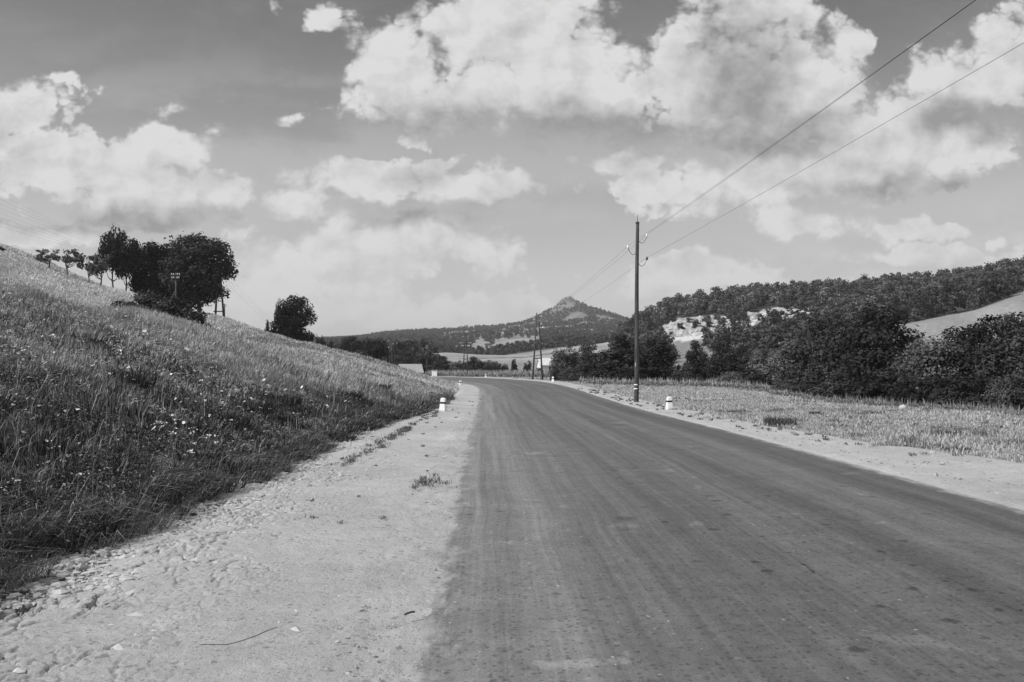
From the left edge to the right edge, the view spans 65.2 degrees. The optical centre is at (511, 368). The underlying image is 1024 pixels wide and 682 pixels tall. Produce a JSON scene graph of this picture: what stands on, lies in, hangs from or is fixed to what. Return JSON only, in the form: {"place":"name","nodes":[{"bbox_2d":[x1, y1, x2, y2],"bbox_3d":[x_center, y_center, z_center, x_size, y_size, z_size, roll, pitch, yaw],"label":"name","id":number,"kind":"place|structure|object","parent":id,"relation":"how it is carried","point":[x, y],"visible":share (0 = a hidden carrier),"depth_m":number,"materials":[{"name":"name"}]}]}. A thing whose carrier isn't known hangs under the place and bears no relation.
{"place":"outdoors","nodes":[
{"label":"outdoors","id":0,"kind":"place"},
{"bbox_2d":[427,369,549,376],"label":"maize field","id":1,"kind":"structure","parent":0,"point":[496,373],"depth_m":127.05,"materials":[{"name":"grey plant"}]},
{"bbox_2d":[0,246,1023,576],"bbox_3d":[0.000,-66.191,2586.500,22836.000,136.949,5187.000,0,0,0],"label":"ground","id":2,"kind":"structure","parent":0,"point":[934,326],"depth_m":70.24,"materials":[{"name":"grey plant"}]},
{"bbox_2d":[34,248,59,267],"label":"fruit tree","id":3,"kind":"object","parent":2,"relation":"on","point":[38,257],"visible":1,"depth_m":94.56,"materials":[{"name":"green plant"}]},
{"bbox_2d":[52,248,85,273],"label":"fruit tree","id":4,"kind":"object","parent":2,"relation":"on","point":[66,259],"visible":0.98,"depth_m":95.83,"materials":[{"name":"grey plant"}]},
{"bbox_2d":[76,255,103,281],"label":"fruit tree","id":5,"kind":"object","parent":2,"relation":"on","point":[88,268],"visible":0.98,"depth_m":96.74,"materials":[{"name":"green plant"}]},
{"bbox_2d":[88,253,110,284],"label":"fruit tree","id":6,"kind":"object","parent":2,"relation":"on","point":[105,266],"visible":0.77,"depth_m":97.88,"materials":[{"name":"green plant"}]},
{"bbox_2d":[97,224,130,286],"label":"tree","id":7,"kind":"object","parent":2,"relation":"on","point":[105,249],"visible":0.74,"depth_m":100.43,"materials":[{"name":"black plant"}]},
{"bbox_2d":[107,232,142,290],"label":"tree","id":8,"kind":"object","parent":2,"relation":"on","point":[123,268],"visible":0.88,"depth_m":100.84,"materials":[{"name":"black plant"}]},
{"bbox_2d":[106,362,161,386],"bbox_3d":[-7.366,0.101,15.507,1.389,0.515,1.512,0,0,0],"label":"weed clump","id":9,"kind":"object","parent":2,"relation":"on","point":[141,378],"visible":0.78,"depth_m":15.35,"materials":[{"name":"grey plant"}]},
{"bbox_2d":[108,289,166,313],"bbox_3d":[-29.360,-4.510,63.923,5.985,3.433,5.910,0,0,-34],"label":"bush","id":10,"kind":"object","parent":2,"relation":"on","point":[150,299],"visible":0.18,"depth_m":63.06,"materials":[{"name":"black plant"}]},
{"bbox_2d":[127,239,168,300],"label":"tree","id":11,"kind":"object","parent":2,"relation":"on","point":[149,251],"visible":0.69,"depth_m":103.00,"materials":[{"name":"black plant"}]},
{"bbox_2d":[140,242,196,299],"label":"tree","id":12,"kind":"object","parent":2,"relation":"on","point":[166,245],"visible":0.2,"depth_m":103.55,"materials":[{"name":"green plant"}]},
{"bbox_2d":[143,294,205,322],"bbox_3d":[-24.758,-3.364,57.945,5.424,3.940,5.356,0,0,-29],"label":"bush","id":13,"kind":"object","parent":2,"relation":"on","point":[173,307],"visible":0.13,"depth_m":57.34,"materials":[{"name":"black plant"}]},
{"bbox_2d":[169,417,219,433],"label":"weed clump","id":14,"kind":"object","parent":2,"relation":"on","point":[198,425],"visible":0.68,"depth_m":13.39,"materials":[{"name":"grey plant"}]},
{"bbox_2d":[157,231,239,311],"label":"tree","id":15,"kind":"object","parent":2,"relation":"on","point":[194,264],"visible":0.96,"depth_m":101.68,"materials":[{"name":"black plant"}]},
{"bbox_2d":[183,308,223,332],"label":"bush","id":16,"kind":"object","parent":2,"relation":"on","point":[198,316],"visible":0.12,"depth_m":53.50,"materials":[{"name":"grey plant"}]},
{"bbox_2d":[213,263,224,316],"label":"double pole","id":17,"kind":"object","parent":2,"relation":"on","point":[222,311],"visible":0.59,"depth_m":102.91,"materials":[{"name":"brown wood"}]},
{"bbox_2d":[0,287,443,508],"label":"wildflowers","id":18,"kind":"object","parent":2,"relation":"on","point":[229,395],"visible":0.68,"depth_m":14.81,"materials":[{"name":"white plant"}]},
{"bbox_2d":[195,409,262,426],"bbox_3d":[-5.423,0.915,15.172,1.507,0.357,1.300,0,0,0],"label":"weed clump","id":19,"kind":"object","parent":2,"relation":"on","point":[244,418],"visible":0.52,"depth_m":15.03,"materials":[{"name":"grey plant"}]},
{"bbox_2d":[0,243,459,604],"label":"grass","id":20,"kind":"structure","parent":2,"relation":"on","point":[172,484],"depth_m":14.17,"materials":[{"name":"grey plant"}]},
{"bbox_2d":[0,383,479,681],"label":"dirt verge","id":21,"kind":"structure","parent":2,"relation":"on","point":[362,554],"depth_m":6.06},
{"bbox_2d":[0,415,459,681],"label":"earth clods","id":22,"kind":"object","parent":21,"relation":"on","point":[38,588],"visible":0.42,"depth_m":6.64,"materials":[{"name":"grey soil"}]},
{"bbox_2d":[4,420,472,681],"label":"grit","id":23,"kind":"object","parent":21,"relation":"on","point":[339,641],"visible":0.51,"depth_m":5.32,"materials":[{"name":"gravel"}]},
{"bbox_2d":[219,397,282,414],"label":"weed clump","id":24,"kind":"object","parent":2,"relation":"on","point":[258,405],"visible":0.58,"depth_m":17.33,"materials":[{"name":"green plant"}]},
{"bbox_2d":[251,390,304,404],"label":"weed clump","id":25,"kind":"object","parent":2,"relation":"on","point":[289,399],"visible":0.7,"depth_m":20.28,"materials":[{"name":"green plant"}]},
{"bbox_2d":[274,296,283,331],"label":"tree","id":26,"kind":"object","parent":2,"relation":"on","point":[275,313],"visible":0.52,"depth_m":111.54,"materials":[{"name":"black plant"}]},
{"bbox_2d":[267,293,317,341],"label":"tree","id":27,"kind":"object","parent":2,"relation":"on","point":[295,319],"visible":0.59,"depth_m":110.88,"materials":[{"name":"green plant"}]},
{"bbox_2d":[335,335,364,352],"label":"bush","id":28,"kind":"object","parent":2,"relation":"on","point":[348,345],"visible":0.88,"depth_m":148.83,"materials":[{"name":"grey plant"}]},
{"bbox_2d":[360,337,391,358],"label":"bush","id":29,"kind":"object","parent":2,"relation":"on","point":[377,351],"visible":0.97,"depth_m":139.02,"materials":[{"name":"grey plant"}]},
{"bbox_2d":[393,351,415,364],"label":"tree","id":30,"kind":"object","parent":2,"relation":"on","point":[405,358],"visible":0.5,"depth_m":183.64,"materials":[{"name":"grey plant"}]},
{"bbox_2d":[398,364,423,372],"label":"shed","id":31,"kind":"structure","parent":2,"relation":"on","point":[417,368],"depth_m":159.33,"materials":[{"name":"paint"}]},
{"bbox_2d":[413,355,433,373],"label":"tree","id":32,"kind":"object","parent":2,"relation":"on","point":[426,361],"visible":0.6,"depth_m":173.87,"materials":[{"name":"grey plant"}]},
{"bbox_2d":[430,356,450,370],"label":"tree","id":33,"kind":"object","parent":2,"relation":"on","point":[438,364],"visible":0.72,"depth_m":171.10,"materials":[{"name":"grey plant"}]},
{"bbox_2d":[449,360,464,370],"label":"tree","id":34,"kind":"object","parent":2,"relation":"on","point":[454,366],"visible":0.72,"depth_m":169.08,"materials":[{"name":"grey plant"}]},
{"bbox_2d":[310,299,627,363],"bbox_3d":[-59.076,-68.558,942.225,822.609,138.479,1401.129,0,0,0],"label":"forest","id":35,"kind":"object","parent":2,"relation":"on","point":[421,341],"visible":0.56,"depth_m":917.65,"materials":[{"name":"plant"}]},
{"bbox_2d":[462,356,485,371],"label":"tree","id":36,"kind":"object","parent":2,"relation":"on","point":[473,361],"visible":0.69,"depth_m":166.98,"materials":[{"name":"grey plant"}]},
{"bbox_2d":[479,360,497,370],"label":"tree","id":37,"kind":"object","parent":2,"relation":"on","point":[489,365],"visible":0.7,"depth_m":166.70,"materials":[{"name":"grey plant"}]},
{"bbox_2d":[536,358,553,370],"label":"house","id":38,"kind":"structure","parent":2,"relation":"on","point":[545,363],"depth_m":173.65,"materials":[{"name":"paint"}]},
{"bbox_2d":[547,346,579,376],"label":"tree","id":39,"kind":"object","parent":2,"relation":"on","point":[560,361],"visible":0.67,"depth_m":89.22,"materials":[{"name":"grey plant"}]},
{"bbox_2d":[557,367,584,380],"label":"bush","id":40,"kind":"object","parent":2,"relation":"on","point":[571,374],"visible":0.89,"depth_m":82.51,"materials":[{"name":"grey plant"}]},
{"bbox_2d":[574,343,599,378],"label":"tree","id":41,"kind":"object","parent":2,"relation":"on","point":[586,355],"visible":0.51,"depth_m":83.07,"materials":[{"name":"black plant"}]},
{"bbox_2d":[583,368,612,381],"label":"bush","id":42,"kind":"object","parent":2,"relation":"on","point":[592,373],"visible":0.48,"depth_m":78.71,"materials":[{"name":"grey plant"}]},
{"bbox_2d":[589,333,647,378],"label":"tree","id":43,"kind":"object","parent":2,"relation":"on","point":[620,354],"visible":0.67,"depth_m":78.81,"materials":[{"name":"black plant"}]},
{"bbox_2d":[613,366,650,380],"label":"bush","id":44,"kind":"object","parent":2,"relation":"on","point":[629,373],"visible":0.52,"depth_m":75.30,"materials":[{"name":"grey plant"}]},
{"bbox_2d":[621,333,646,355],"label":"forest tree","id":45,"kind":"object","parent":2,"relation":"on","point":[630,337],"visible":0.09,"depth_m":161.01,"materials":[{"name":"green plant"}]},
{"bbox_2d":[627,215,647,401],"bbox_3d":[6.272,-2.809,40.000,1.072,9.722,0.250,0,0,0],"label":"utility pole","id":46,"kind":"object","parent":2,"relation":"on","point":[636,376],"visible":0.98,"depth_m":39.92,"materials":[{"name":"grey wood"}]},
{"bbox_2d":[637,0,975,239],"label":"wire","id":47,"kind":"object","parent":46,"relation":"attached to","point":[832,102],"visible":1,"depth_m":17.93,"materials":[{"name":"grey metal"}]},
{"bbox_2d":[652,43,1022,254],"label":"wire","id":48,"kind":"object","parent":46,"relation":"attached to","point":[868,132],"visible":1,"depth_m":17.89,"materials":[{"name":"grey metal"}]},
{"bbox_2d":[639,338,678,380],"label":"tree","id":49,"kind":"object","parent":2,"relation":"on","point":[655,364],"visible":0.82,"depth_m":79.17,"materials":[{"name":"black plant"}]},
{"bbox_2d":[578,376,770,390],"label":"tall weeds","id":50,"kind":"object","parent":2,"relation":"on","point":[658,381],"visible":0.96,"depth_m":68.78,"materials":[{"name":"grey plant"}]},
{"bbox_2d":[668,363,704,381],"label":"bush","id":51,"kind":"object","parent":2,"relation":"on","point":[685,372],"visible":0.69,"depth_m":71.36,"materials":[{"name":"grey plant"}]},
{"bbox_2d":[663,315,717,337],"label":"rock outcrop","id":52,"kind":"object","parent":2,"relation":"on","point":[688,330],"visible":0.2,"depth_m":292.89,"materials":[{"name":"grey stone"}]},
{"bbox_2d":[683,340,709,380],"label":"tree","id":53,"kind":"object","parent":2,"relation":"on","point":[697,354],"visible":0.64,"depth_m":75.57,"materials":[{"name":"black plant"}]},
{"bbox_2d":[702,326,722,348],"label":"forest tree","id":54,"kind":"object","parent":2,"relation":"on","point":[707,334],"visible":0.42,"depth_m":239.73,"materials":[{"name":"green plant"}]},
{"bbox_2d":[696,315,730,332],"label":"rock outcrop","id":55,"kind":"object","parent":2,"relation":"on","point":[713,321],"visible":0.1,"depth_m":288.23,"materials":[{"name":"grey stone"}]},
{"bbox_2d":[704,337,740,381],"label":"tree","id":56,"kind":"object","parent":2,"relation":"on","point":[717,365],"visible":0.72,"depth_m":73.28,"materials":[{"name":"black plant"}]},
{"bbox_2d":[432,376,1023,509],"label":"dirt verge","id":57,"kind":"structure","parent":2,"relation":"on","point":[971,483],"depth_m":14.71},
{"bbox_2d":[532,313,542,379],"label":"double pole","id":58,"kind":"object","parent":57,"relation":"on","point":[534,358],"visible":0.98,"depth_m":93.92,"materials":[{"name":"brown wood"}]},
{"bbox_2d":[211,388,963,527],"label":"verge weeds","id":59,"kind":"object","parent":57,"relation":"on","point":[422,479],"visible":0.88,"depth_m":17.38,"materials":[{"name":"grey plant"}]},
{"bbox_2d":[715,371,745,382],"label":"bush","id":60,"kind":"object","parent":2,"relation":"on","point":[727,376],"visible":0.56,"depth_m":69.37,"materials":[{"name":"grey plant"}]},
{"bbox_2d":[730,320,750,338],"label":"forest tree","id":61,"kind":"object","parent":2,"relation":"on","point":[735,327],"visible":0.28,"depth_m":232.34,"materials":[{"name":"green plant"}]},
{"bbox_2d":[731,346,757,381],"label":"tree","id":62,"kind":"object","parent":2,"relation":"on","point":[742,359],"visible":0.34,"depth_m":76.98,"materials":[{"name":"grey plant"}]},
{"bbox_2d":[740,373,773,384],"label":"bush","id":63,"kind":"object","parent":2,"relation":"on","point":[754,377],"visible":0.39,"depth_m":65.61,"materials":[{"name":"grey plant"}]},
{"bbox_2d":[746,327,770,342],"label":"forest tree","id":64,"kind":"object","parent":2,"relation":"on","point":[764,330],"visible":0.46,"depth_m":214.59,"materials":[{"name":"grey plant"}]},
{"bbox_2d":[743,349,783,384],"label":"tree","id":65,"kind":"object","parent":2,"relation":"on","point":[765,365],"visible":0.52,"depth_m":75.01,"materials":[{"name":"grey plant"}]},
{"bbox_2d":[755,313,777,326],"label":"forest tree","id":66,"kind":"object","parent":2,"relation":"on","point":[763,318],"visible":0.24,"depth_m":245.54,"materials":[{"name":"grey plant"}]},
{"bbox_2d":[756,334,782,356],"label":"forest tree","id":67,"kind":"object","parent":2,"relation":"on","point":[774,345],"visible":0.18,"depth_m":130.50,"materials":[{"name":"grey plant"}]},
{"bbox_2d":[767,309,784,326],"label":"forest tree","id":68,"kind":"object","parent":2,"relation":"on","point":[775,312],"visible":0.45,"depth_m":245.13,"materials":[{"name":"grey plant"}]},
{"bbox_2d":[761,414,797,426],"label":"weed clump","id":69,"kind":"object","parent":2,"relation":"on","point":[770,420],"visible":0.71,"depth_m":23.31,"materials":[{"name":"grey plant"}]},
{"bbox_2d":[769,325,795,337],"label":"forest tree","id":70,"kind":"object","parent":2,"relation":"on","point":[786,330],"visible":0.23,"depth_m":188.83,"materials":[{"name":"grey plant"}]},
{"bbox_2d":[768,379,797,390],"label":"bush","id":71,"kind":"object","parent":2,"relation":"on","point":[779,385],"visible":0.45,"depth_m":59.69,"materials":[{"name":"grey plant"}]},
{"bbox_2d":[783,378,819,393],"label":"bush","id":72,"kind":"object","parent":2,"relation":"on","point":[802,385],"visible":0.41,"depth_m":53.57,"materials":[{"name":"grey plant"}]},
{"bbox_2d":[773,333,831,383],"bbox_3d":[23.098,-0.241,61.995,5.592,4.969,5.658,0,0,23],"label":"tree","id":73,"kind":"object","parent":2,"relation":"on","point":[793,362],"visible":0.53,"depth_m":61.31,"materials":[{"name":"grey plant"}]},
{"bbox_2d":[794,310,811,320],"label":"forest tree","id":74,"kind":"object","parent":2,"relation":"on","point":[801,316],"visible":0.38,"depth_m":238.28,"materials":[{"name":"grey plant"}]},
{"bbox_2d":[807,303,827,319],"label":"forest tree","id":75,"kind":"object","parent":2,"relation":"on","point":[815,307],"visible":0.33,"depth_m":253.16,"materials":[{"name":"grey plant"}]},
{"bbox_2d":[613,255,1023,335],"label":"forest","id":76,"kind":"object","parent":2,"relation":"on","point":[744,298],"visible":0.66,"depth_m":326.88,"materials":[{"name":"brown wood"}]},
{"bbox_2d":[798,316,841,345],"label":"tree","id":77,"kind":"object","parent":2,"relation":"on","point":[820,325],"visible":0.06,"depth_m":65.69,"materials":[{"name":"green plant"}]},
{"bbox_2d":[805,369,861,398],"bbox_3d":[18.837,1.072,45.900,3.738,2.070,3.785,0,0,-45],"label":"bush","id":78,"kind":"object","parent":2,"relation":"on","point":[837,385],"visible":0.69,"depth_m":45.41,"materials":[{"name":"grey plant"}]},
{"bbox_2d":[805,316,862,388],"bbox_3d":[22.107,-0.618,53.992,5.331,5.903,5.276,0,0,24],"label":"tree","id":79,"kind":"object","parent":2,"relation":"on","point":[820,362],"visible":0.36,"depth_m":53.60,"materials":[{"name":"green plant"}]},
{"bbox_2d":[823,308,844,321],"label":"forest tree","id":80,"kind":"object","parent":2,"relation":"on","point":[837,312],"visible":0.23,"depth_m":210.04,"materials":[{"name":"grey plant"}]},
{"bbox_2d":[829,311,884,363],"bbox_3d":[26.343,-0.982,60.206,5.430,6.866,5.374,0,0,-23],"label":"tree","id":81,"kind":"object","parent":2,"relation":"on","point":[859,321],"visible":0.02,"depth_m":59.66,"materials":[{"name":"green plant"}]},
{"bbox_2d":[846,366,902,400],"bbox_3d":[18.752,1.012,41.002,3.374,2.256,3.332,0,0,-9],"label":"bush","id":82,"kind":"object","parent":2,"relation":"on","point":[869,388],"visible":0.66,"depth_m":40.44,"materials":[{"name":"black plant"}]},
{"bbox_2d":[827,303,927,396],"bbox_3d":[23.013,-0.848,49.982,6.047,6.455,6.406,0,0,-3],"label":"tree","id":83,"kind":"object","parent":2,"relation":"on","point":[876,341],"visible":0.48,"depth_m":49.13,"materials":[{"name":"black plant"}]},
{"bbox_2d":[881,295,900,309],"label":"forest tree","id":84,"kind":"object","parent":2,"relation":"on","point":[889,303],"visible":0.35,"depth_m":230.87,"materials":[{"name":"grey plant"}]},
{"bbox_2d":[768,388,1023,414],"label":"tall weeds","id":85,"kind":"object","parent":2,"relation":"on","point":[882,401],"visible":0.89,"depth_m":36.84,"materials":[{"name":"grey plant"}]},
{"bbox_2d":[907,308,923,321],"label":"forest tree","id":86,"kind":"object","parent":2,"relation":"on","point":[914,314],"visible":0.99,"depth_m":214.38,"materials":[{"name":"grey plant"}]},
{"bbox_2d":[888,375,943,403],"bbox_3d":[19.360,1.216,37.972,3.127,1.759,3.088,0,0,-27],"label":"bush","id":87,"kind":"object","parent":2,"relation":"on","point":[908,392],"visible":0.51,"depth_m":37.58,"materials":[{"name":"grey plant"}]},
{"bbox_2d":[904,297,931,320],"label":"forest tree","id":88,"kind":"object","parent":2,"relation":"on","point":[919,304],"visible":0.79,"depth_m":215.35,"materials":[{"name":"grey plant"}]},
{"bbox_2d":[887,331,971,390],"bbox_3d":[22.258,0.186,42.148,4.600,4.257,4.546,0,0,14],"label":"tree","id":89,"kind":"object","parent":2,"relation":"on","point":[929,363],"visible":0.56,"depth_m":41.25,"materials":[{"name":"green plant"}]},
{"bbox_2d":[924,296,940,317],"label":"forest tree","id":90,"kind":"object","parent":2,"relation":"on","point":[932,307],"visible":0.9,"depth_m":214.24,"materials":[{"name":"grey plant"}]},
{"bbox_2d":[933,281,959,314],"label":"forest tree","id":91,"kind":"object","parent":2,"relation":"on","point":[949,298],"visible":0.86,"depth_m":222.84,"materials":[{"name":"grey plant"}]},
{"bbox_2d":[925,372,990,407],"bbox_3d":[20.326,1.180,36.102,3.191,1.988,3.232,0,0,2],"label":"bush","id":92,"kind":"object","parent":2,"relation":"on","point":[958,389],"visible":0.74,"depth_m":35.70,"materials":[{"name":"black plant"}]},
{"bbox_2d":[954,283,974,310],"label":"forest tree","id":93,"kind":"object","parent":2,"relation":"on","point":[961,289],"visible":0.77,"depth_m":224.40,"materials":[{"name":"grey plant"}]},
{"bbox_2d":[936,326,995,352],"bbox_3d":[28.018,-0.061,49.991,5.582,5.244,5.914,0,0,-29],"label":"tree","id":94,"kind":"object","parent":2,"relation":"on","point":[962,333],"visible":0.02,"depth_m":49.45,"materials":[{"name":"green plant"}]},
{"bbox_2d":[936,313,1006,387],"bbox_3d":[23.639,-0.166,40.151,3.784,5.136,3.745,0,0,-26],"label":"tree","id":95,"kind":"object","parent":2,"relation":"on","point":[966,366],"visible":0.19,"depth_m":39.77,"materials":[{"name":"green plant"}]},
{"bbox_2d":[966,294,979,309],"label":"forest tree","id":96,"kind":"object","parent":2,"relation":"on","point":[972,304],"visible":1,"depth_m":217.88,"materials":[{"name":"grey plant"}]},
{"bbox_2d":[969,276,995,306],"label":"forest tree","id":97,"kind":"object","parent":2,"relation":"on","point":[980,282],"visible":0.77,"depth_m":225.42,"materials":[{"name":"grey plant"}]},
{"bbox_2d":[982,271,1006,301],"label":"forest tree","id":98,"kind":"object","parent":2,"relation":"on","point":[993,275],"visible":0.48,"depth_m":229.38,"materials":[{"name":"grey plant"}]},
{"bbox_2d":[968,310,1023,395],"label":"tree","id":99,"kind":"object","parent":2,"relation":"on","point":[1010,347],"visible":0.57,"depth_m":37.04,"materials":[{"name":"black plant"}]},
{"bbox_2d":[980,376,1023,409],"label":"bush","id":100,"kind":"object","parent":2,"relation":"on","point":[998,393],"visible":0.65,"depth_m":34.32,"materials":[{"name":"grey plant"}]},
{"bbox_2d":[989,275,1019,298],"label":"forest tree","id":101,"kind":"object","parent":2,"relation":"on","point":[1009,289],"visible":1,"depth_m":226.01,"materials":[{"name":"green plant"}]},
{"bbox_2d":[995,369,1023,409],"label":"bush","id":102,"kind":"object","parent":2,"relation":"on","point":[1018,392],"visible":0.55,"depth_m":33.66,"materials":[{"name":"grey plant"}]},
{"bbox_2d":[1013,274,1023,291],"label":"forest tree","id":103,"kind":"object","parent":2,"relation":"on","point":[1020,282],"visible":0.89,"depth_m":242.37,"materials":[{"name":"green plant"}]},
{"bbox_2d":[0,0,1023,336],"label":"sky","id":104,"kind":"structure","parent":0,"point":[384,165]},
{"bbox_2d":[401,377,1023,681],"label":"road","id":105,"kind":"structure","parent":0,"point":[591,538],"depth_m":6.92,"materials":[{"name":"grey asphalt"}]},
{"bbox_2d":[512,376,1023,468],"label":"grass","id":106,"kind":"structure","parent":0,"point":[929,436],"depth_m":26.20,"materials":[{"name":"grey plant"}]},
{"bbox_2d":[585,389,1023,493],"bbox_3d":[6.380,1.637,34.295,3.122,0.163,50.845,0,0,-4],"label":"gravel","id":107,"kind":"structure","parent":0,"point":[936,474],"depth_m":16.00,"materials":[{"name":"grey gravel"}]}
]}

